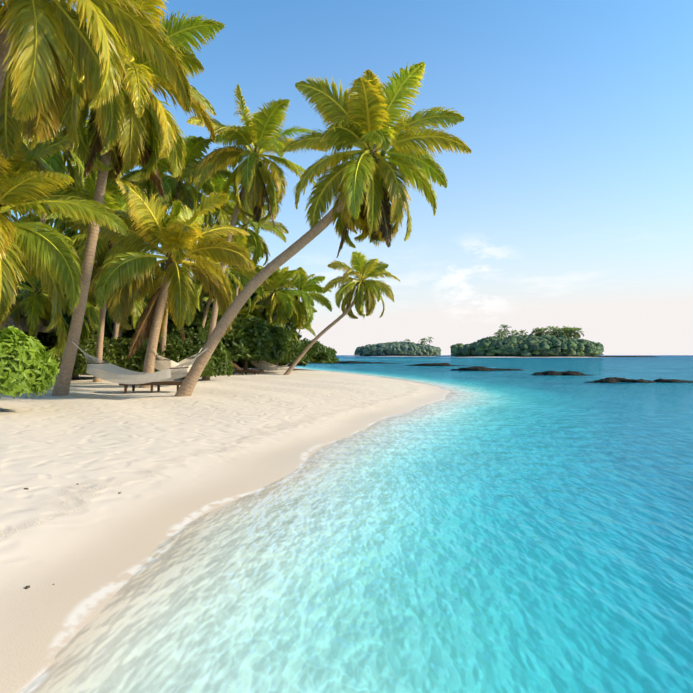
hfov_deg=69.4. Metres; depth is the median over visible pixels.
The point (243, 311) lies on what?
palm
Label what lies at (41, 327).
bushes
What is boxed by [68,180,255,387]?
palm
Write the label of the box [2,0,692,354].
sky
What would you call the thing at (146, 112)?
palm
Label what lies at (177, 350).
bushes
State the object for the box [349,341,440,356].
island
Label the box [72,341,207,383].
hammock
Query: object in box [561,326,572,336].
island palm
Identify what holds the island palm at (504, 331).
on the island at (530, 345)
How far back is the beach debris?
4.94 m
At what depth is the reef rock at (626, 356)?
397.42 m
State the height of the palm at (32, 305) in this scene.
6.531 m
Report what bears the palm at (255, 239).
on the sand ground
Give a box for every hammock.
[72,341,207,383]
[153,348,201,371]
[251,360,289,370]
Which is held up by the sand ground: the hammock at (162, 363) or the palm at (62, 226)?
the palm at (62, 226)
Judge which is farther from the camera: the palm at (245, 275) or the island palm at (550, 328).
the island palm at (550, 328)
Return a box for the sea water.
[18,355,692,692]
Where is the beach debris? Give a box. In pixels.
[24,396,351,588]
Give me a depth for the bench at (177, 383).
16.40 m
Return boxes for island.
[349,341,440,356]
[450,334,603,356]
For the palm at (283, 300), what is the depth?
35.48 m
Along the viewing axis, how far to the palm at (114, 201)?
21.66 m
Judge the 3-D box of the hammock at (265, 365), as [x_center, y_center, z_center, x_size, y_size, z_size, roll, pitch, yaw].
[-5.206,1.014,33.866,1.160,1.191,4.657,1,-1,-42]
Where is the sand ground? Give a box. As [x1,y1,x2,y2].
[0,368,448,692]
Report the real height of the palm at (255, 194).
13.957 m
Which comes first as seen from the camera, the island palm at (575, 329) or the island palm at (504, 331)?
the island palm at (504, 331)
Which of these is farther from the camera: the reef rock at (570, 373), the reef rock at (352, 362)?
the reef rock at (352, 362)
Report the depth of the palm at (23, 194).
13.10 m
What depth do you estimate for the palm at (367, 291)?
31.79 m
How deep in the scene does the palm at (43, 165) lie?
16.09 m
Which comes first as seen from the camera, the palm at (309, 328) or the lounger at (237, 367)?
the lounger at (237, 367)
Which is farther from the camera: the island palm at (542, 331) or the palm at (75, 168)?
the island palm at (542, 331)
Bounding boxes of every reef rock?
[308,361,384,362]
[406,363,465,365]
[452,366,520,370]
[531,371,586,375]
[587,377,692,382]
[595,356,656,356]
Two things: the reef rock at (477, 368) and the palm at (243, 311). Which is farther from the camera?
the reef rock at (477, 368)
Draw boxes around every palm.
[0,0,193,159]
[0,100,79,213]
[0,134,129,331]
[0,246,100,357]
[19,166,134,379]
[21,103,97,340]
[39,130,127,193]
[45,178,170,381]
[51,0,224,395]
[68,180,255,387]
[87,265,164,338]
[112,136,215,339]
[125,135,240,355]
[168,175,257,286]
[175,61,471,396]
[182,233,268,333]
[186,84,327,380]
[203,290,270,319]
[215,205,288,372]
[238,263,313,372]
[259,267,331,371]
[275,308,316,369]
[283,251,400,374]
[498,324,511,339]
[508,330,519,335]
[538,327,547,334]
[544,326,557,334]
[554,328,568,336]
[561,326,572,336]
[569,327,581,337]
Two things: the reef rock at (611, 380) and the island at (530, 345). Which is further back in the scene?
the island at (530, 345)
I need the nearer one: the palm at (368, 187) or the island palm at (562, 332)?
the palm at (368, 187)
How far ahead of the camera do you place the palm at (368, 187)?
13.43 m
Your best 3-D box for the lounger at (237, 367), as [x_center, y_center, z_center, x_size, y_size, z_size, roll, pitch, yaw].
[-6.293,1.362,30.811,2.000,0.802,0.670,0,-1,9]
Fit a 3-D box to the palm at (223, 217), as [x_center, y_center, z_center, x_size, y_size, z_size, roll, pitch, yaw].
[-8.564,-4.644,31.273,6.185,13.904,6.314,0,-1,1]
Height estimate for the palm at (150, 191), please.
13.887 m
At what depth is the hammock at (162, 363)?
19.11 m
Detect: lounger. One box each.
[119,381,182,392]
[232,362,261,374]
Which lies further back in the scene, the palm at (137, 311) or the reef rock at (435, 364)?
the reef rock at (435, 364)
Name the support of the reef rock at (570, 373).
in the sea water
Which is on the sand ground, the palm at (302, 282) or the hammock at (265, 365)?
the palm at (302, 282)
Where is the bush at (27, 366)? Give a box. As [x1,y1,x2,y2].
[0,325,59,398]
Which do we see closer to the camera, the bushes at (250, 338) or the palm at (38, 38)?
the palm at (38, 38)
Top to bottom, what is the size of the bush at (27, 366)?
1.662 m
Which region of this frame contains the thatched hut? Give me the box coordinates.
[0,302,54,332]
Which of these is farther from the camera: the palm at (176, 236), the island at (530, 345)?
the island at (530, 345)
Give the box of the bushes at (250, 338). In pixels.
[15,265,338,363]
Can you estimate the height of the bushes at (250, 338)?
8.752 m
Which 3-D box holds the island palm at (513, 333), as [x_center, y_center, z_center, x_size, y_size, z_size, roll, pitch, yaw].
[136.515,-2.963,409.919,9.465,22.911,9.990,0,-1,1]
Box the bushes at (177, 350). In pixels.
[23,324,308,377]
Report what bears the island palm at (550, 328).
on the island at (530, 345)
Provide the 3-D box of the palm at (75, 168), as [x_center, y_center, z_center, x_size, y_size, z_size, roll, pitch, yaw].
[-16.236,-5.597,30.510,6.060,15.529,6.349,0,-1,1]
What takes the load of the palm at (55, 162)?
on the sand ground
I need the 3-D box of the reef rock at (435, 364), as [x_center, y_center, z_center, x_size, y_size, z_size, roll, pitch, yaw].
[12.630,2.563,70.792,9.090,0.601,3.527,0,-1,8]

